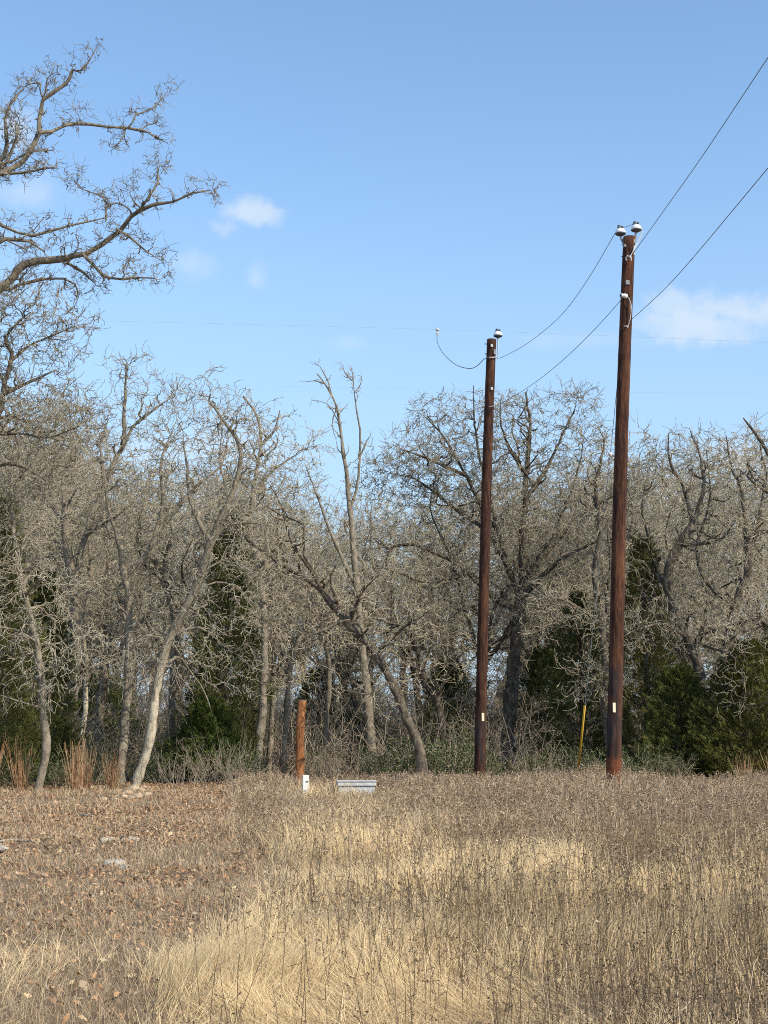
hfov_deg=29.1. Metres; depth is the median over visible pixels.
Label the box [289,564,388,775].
oak tree
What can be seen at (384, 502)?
oak tree
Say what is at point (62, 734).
cedar tree
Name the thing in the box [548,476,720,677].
oak tree
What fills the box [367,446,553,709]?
oak tree
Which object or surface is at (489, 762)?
shrub
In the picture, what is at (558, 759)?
shrub
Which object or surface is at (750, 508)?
oak tree
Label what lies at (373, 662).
oak tree
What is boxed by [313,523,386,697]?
oak tree
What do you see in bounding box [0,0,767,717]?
sky
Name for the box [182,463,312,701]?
oak tree
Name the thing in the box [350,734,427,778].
shrub
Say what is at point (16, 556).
oak tree
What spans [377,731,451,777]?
shrub
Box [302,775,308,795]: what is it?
marker post
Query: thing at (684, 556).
oak tree
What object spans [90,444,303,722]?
oak tree
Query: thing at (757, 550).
oak tree
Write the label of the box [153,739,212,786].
dry brush
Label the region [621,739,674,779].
shrub
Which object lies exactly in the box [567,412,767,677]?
oak tree
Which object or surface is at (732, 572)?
oak tree
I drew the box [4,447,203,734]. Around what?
oak tree
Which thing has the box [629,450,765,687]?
oak tree
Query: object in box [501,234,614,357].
power line
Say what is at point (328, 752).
shrub
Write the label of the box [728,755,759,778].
grass clump
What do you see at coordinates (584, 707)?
guy wire
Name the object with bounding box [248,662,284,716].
cedar tree
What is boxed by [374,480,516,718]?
oak tree
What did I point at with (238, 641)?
cedar tree
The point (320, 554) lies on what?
oak tree
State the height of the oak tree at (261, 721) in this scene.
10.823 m
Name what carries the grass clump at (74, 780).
on the ground at (164, 877)
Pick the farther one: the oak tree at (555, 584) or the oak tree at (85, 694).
the oak tree at (555, 584)
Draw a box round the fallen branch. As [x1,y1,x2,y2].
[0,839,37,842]
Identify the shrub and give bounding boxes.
[0,746,37,787]
[29,744,100,787]
[57,735,123,784]
[76,722,138,783]
[125,746,182,783]
[188,732,269,783]
[287,729,350,776]
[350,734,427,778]
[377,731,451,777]
[411,727,486,778]
[440,727,504,776]
[494,744,555,779]
[526,739,596,775]
[565,741,638,773]
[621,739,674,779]
[638,743,700,778]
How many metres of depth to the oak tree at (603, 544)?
46.91 m
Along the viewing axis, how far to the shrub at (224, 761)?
37.69 m
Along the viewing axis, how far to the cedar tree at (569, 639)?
42.09 m
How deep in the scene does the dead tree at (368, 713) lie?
42.31 m
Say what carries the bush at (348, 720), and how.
on the ground at (164, 877)
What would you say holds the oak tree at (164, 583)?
on the ground at (164, 877)
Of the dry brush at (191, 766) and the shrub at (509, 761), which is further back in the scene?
the shrub at (509, 761)
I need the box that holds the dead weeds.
[106,760,767,1023]
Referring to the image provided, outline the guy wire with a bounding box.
[578,389,616,771]
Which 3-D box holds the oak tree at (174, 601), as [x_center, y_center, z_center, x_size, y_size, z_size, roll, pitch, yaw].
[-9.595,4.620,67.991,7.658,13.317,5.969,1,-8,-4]
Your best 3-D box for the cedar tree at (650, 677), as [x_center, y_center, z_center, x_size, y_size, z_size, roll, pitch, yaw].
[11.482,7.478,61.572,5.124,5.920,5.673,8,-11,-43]
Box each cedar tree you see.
[0,494,61,785]
[0,567,90,781]
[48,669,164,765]
[149,693,254,782]
[163,510,281,782]
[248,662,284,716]
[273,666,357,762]
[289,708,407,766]
[339,663,387,726]
[403,657,501,767]
[421,648,494,719]
[497,642,598,760]
[530,589,634,770]
[595,533,695,776]
[599,625,683,740]
[629,661,741,780]
[681,636,767,778]
[728,625,767,754]
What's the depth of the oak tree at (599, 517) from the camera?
40.41 m
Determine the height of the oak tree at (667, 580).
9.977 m
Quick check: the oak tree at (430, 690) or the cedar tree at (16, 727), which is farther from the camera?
the oak tree at (430, 690)
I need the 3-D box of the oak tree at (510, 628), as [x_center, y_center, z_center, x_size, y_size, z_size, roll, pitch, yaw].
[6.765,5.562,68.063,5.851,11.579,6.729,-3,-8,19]
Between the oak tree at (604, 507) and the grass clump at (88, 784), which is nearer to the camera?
the grass clump at (88, 784)
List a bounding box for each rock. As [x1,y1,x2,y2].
[0,845,7,849]
[104,859,127,865]
[120,864,130,869]
[133,793,142,797]
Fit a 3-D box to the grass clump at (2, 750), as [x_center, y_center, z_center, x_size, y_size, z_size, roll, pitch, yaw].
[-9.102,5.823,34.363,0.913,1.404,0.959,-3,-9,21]
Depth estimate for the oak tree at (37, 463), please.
83.79 m
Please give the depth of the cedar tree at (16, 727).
36.58 m
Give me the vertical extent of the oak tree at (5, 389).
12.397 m
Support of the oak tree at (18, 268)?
on the ground at (164, 877)
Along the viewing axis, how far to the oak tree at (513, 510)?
91.83 m
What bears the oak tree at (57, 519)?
on the ground at (164, 877)
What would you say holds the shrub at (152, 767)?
on the ground at (164, 877)
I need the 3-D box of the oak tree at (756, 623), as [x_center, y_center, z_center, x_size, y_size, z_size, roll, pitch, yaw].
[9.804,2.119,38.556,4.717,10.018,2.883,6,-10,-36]
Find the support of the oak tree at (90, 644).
on the ground at (164, 877)
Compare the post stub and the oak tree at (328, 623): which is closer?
the post stub
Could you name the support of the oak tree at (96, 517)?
on the ground at (164, 877)
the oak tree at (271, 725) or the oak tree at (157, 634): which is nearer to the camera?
the oak tree at (271, 725)
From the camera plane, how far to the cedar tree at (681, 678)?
38.76 m
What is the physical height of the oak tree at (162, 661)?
10.669 m
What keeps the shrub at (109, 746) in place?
on the ground at (164, 877)
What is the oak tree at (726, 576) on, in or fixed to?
on the ground at (164, 877)
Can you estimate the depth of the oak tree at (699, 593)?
95.88 m
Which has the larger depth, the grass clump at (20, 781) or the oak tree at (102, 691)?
the oak tree at (102, 691)
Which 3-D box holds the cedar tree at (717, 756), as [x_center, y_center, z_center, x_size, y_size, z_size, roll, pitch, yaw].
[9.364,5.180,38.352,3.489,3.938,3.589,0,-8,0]
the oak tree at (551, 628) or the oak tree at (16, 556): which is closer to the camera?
the oak tree at (16, 556)
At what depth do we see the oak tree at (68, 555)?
41.35 m
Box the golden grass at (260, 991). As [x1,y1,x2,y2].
[0,776,767,1023]
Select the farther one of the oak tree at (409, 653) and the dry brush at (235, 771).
the oak tree at (409, 653)
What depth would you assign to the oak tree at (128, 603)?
38.17 m
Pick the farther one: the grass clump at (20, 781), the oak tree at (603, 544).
the oak tree at (603, 544)
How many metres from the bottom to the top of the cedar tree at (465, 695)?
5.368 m
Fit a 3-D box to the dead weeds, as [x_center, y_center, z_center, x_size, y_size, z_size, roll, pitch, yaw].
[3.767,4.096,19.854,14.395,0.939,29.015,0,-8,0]
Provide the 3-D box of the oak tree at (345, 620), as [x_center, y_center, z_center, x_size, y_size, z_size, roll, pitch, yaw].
[-1.528,2.464,36.830,6.143,8.894,3.048,0,-8,0]
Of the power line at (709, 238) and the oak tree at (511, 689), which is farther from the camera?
the oak tree at (511, 689)
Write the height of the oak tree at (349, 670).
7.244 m
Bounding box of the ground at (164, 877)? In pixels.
[0,721,767,1023]
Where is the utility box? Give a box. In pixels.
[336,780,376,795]
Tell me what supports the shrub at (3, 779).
on the ground at (164, 877)
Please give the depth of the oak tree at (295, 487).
52.28 m
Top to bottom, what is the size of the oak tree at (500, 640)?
10.828 m
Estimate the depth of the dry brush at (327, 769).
37.89 m
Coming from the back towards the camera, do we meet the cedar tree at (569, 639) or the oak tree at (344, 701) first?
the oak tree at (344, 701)
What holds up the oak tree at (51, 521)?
on the ground at (164, 877)
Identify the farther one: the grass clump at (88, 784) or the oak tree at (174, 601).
the oak tree at (174, 601)
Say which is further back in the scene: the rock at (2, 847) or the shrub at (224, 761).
the shrub at (224, 761)
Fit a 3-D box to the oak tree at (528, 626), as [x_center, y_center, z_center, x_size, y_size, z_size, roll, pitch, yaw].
[6.378,3.779,54.260,7.130,11.256,7.561,-6,-10,37]
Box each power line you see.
[3,318,767,342]
[17,380,726,393]
[495,298,622,405]
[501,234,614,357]
[632,168,767,318]
[635,57,767,250]
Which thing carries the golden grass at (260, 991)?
on the ground at (164, 877)
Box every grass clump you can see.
[0,733,17,773]
[3,735,37,790]
[59,737,87,790]
[67,746,96,787]
[99,750,126,789]
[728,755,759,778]
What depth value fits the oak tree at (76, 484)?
69.24 m
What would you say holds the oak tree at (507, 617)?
on the ground at (164, 877)
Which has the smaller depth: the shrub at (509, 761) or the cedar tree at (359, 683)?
the shrub at (509, 761)
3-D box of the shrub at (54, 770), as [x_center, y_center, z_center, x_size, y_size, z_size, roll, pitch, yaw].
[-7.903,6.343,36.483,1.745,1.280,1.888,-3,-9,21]
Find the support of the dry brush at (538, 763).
on the ground at (164, 877)
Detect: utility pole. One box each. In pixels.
[474,329,502,776]
[606,221,642,785]
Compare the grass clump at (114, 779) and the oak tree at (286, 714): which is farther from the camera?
the oak tree at (286, 714)
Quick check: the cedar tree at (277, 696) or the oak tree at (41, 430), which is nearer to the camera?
the cedar tree at (277, 696)
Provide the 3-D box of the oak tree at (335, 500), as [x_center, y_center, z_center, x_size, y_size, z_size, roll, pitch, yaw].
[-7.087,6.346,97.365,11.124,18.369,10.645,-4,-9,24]
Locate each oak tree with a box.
[0,37,228,306]
[0,254,118,608]
[0,340,193,777]
[0,366,117,721]
[0,380,182,698]
[0,397,120,726]
[0,424,59,622]
[0,431,145,679]
[0,459,102,702]
[0,462,115,791]
[1,374,117,553]
[1,388,92,505]
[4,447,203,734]
[13,417,186,680]
[17,434,205,750]
[17,454,191,720]
[46,427,247,711]
[52,491,131,759]
[58,392,256,783]
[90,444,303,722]
[91,361,310,786]
[96,498,214,714]
[109,442,316,731]
[114,483,212,777]
[130,469,248,724]
[177,482,294,686]
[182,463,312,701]
[185,391,338,779]
[188,453,341,723]
[203,442,446,777]
[233,480,370,699]
[238,547,379,780]
[240,496,365,754]
[246,525,342,778]
[247,481,413,752]
[251,539,383,710]
[253,502,348,718]
[288,503,445,727]
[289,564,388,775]
[290,562,402,756]
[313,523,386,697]
[325,555,502,770]
[333,473,477,718]
[341,506,478,729]
[344,374,664,774]
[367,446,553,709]
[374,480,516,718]
[379,429,607,770]
[385,478,506,698]
[422,469,608,711]
[440,471,659,744]
[462,449,599,701]
[463,456,610,748]
[467,512,583,727]
[495,508,628,740]
[500,502,609,709]
[516,423,672,746]
[528,442,722,723]
[530,459,690,749]
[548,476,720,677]
[550,427,731,706]
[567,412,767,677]
[578,417,767,778]
[578,446,767,721]
[588,457,742,668]
[590,463,767,694]
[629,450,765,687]
[644,496,736,680]
[654,430,767,679]
[670,421,767,708]
[674,473,767,689]
[687,412,767,664]
[695,472,767,637]
[728,452,767,630]
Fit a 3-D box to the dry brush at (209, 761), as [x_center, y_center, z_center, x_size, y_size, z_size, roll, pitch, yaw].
[-4.473,6.174,37.645,2.381,1.560,1.645,7,-11,-42]
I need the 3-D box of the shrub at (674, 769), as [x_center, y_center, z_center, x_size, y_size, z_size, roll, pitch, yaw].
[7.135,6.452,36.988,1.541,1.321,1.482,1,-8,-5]
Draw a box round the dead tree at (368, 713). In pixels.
[301,359,376,776]
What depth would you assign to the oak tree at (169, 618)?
58.64 m
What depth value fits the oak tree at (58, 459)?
61.89 m
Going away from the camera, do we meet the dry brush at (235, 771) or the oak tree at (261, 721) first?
the dry brush at (235, 771)
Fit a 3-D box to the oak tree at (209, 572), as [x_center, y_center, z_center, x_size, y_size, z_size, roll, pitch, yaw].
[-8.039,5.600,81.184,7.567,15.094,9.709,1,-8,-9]
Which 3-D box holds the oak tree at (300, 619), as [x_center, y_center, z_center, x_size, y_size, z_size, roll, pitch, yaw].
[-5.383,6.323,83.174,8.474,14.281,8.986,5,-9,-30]
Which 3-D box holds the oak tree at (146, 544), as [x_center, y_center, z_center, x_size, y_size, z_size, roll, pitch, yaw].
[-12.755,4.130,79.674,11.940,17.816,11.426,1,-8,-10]
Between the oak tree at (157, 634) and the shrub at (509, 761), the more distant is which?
the oak tree at (157, 634)
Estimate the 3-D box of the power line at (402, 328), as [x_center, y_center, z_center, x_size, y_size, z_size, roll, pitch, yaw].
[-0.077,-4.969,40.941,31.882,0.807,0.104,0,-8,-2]
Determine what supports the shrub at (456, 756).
on the ground at (164, 877)
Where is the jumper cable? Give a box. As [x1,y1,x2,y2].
[436,328,488,368]
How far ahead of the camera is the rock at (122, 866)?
16.55 m
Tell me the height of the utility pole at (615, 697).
12.016 m
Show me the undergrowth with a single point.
(278, 720)
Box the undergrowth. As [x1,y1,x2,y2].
[0,636,765,782]
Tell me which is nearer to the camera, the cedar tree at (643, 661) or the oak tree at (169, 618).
the cedar tree at (643, 661)
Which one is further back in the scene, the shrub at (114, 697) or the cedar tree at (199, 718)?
the shrub at (114, 697)
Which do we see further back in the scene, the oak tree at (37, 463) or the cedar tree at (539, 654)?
the oak tree at (37, 463)
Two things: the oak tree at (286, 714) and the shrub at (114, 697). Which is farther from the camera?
the shrub at (114, 697)
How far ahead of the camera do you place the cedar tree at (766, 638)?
41.59 m
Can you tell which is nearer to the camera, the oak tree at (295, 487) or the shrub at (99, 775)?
the shrub at (99, 775)
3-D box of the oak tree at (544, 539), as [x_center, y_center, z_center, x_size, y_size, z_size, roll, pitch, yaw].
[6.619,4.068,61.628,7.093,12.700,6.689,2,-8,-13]
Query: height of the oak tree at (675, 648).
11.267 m
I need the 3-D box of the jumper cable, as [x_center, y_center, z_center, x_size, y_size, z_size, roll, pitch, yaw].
[1.957,-4.427,39.308,0.392,1.751,3.272,3,-9,-22]
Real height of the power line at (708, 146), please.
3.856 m
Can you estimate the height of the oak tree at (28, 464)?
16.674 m
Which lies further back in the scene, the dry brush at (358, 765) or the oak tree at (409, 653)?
the oak tree at (409, 653)
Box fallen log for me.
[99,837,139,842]
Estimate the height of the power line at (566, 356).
0.832 m
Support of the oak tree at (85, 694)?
on the ground at (164, 877)
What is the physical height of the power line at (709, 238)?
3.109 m
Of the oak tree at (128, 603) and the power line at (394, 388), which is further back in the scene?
the power line at (394, 388)
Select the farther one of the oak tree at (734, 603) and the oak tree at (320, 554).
the oak tree at (320, 554)
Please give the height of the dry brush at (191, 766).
1.130 m
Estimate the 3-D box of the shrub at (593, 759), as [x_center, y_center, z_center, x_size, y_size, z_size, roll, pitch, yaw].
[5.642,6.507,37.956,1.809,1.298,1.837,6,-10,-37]
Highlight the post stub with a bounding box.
[295,700,305,781]
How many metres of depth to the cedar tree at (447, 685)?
48.30 m
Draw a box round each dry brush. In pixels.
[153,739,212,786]
[169,726,251,782]
[170,740,249,785]
[205,748,276,784]
[305,742,348,780]
[312,744,383,778]
[502,746,569,775]
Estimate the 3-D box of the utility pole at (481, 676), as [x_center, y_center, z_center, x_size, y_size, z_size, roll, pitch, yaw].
[2.627,1.059,37.189,0.844,11.658,0.337,0,-8,0]
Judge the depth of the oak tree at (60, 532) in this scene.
81.81 m
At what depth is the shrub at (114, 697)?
50.97 m
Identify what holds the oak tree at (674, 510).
on the ground at (164, 877)
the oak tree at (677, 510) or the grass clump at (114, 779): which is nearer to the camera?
the grass clump at (114, 779)
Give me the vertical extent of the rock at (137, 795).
0.097 m
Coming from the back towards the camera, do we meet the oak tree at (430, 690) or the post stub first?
the oak tree at (430, 690)
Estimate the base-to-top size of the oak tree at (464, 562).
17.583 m

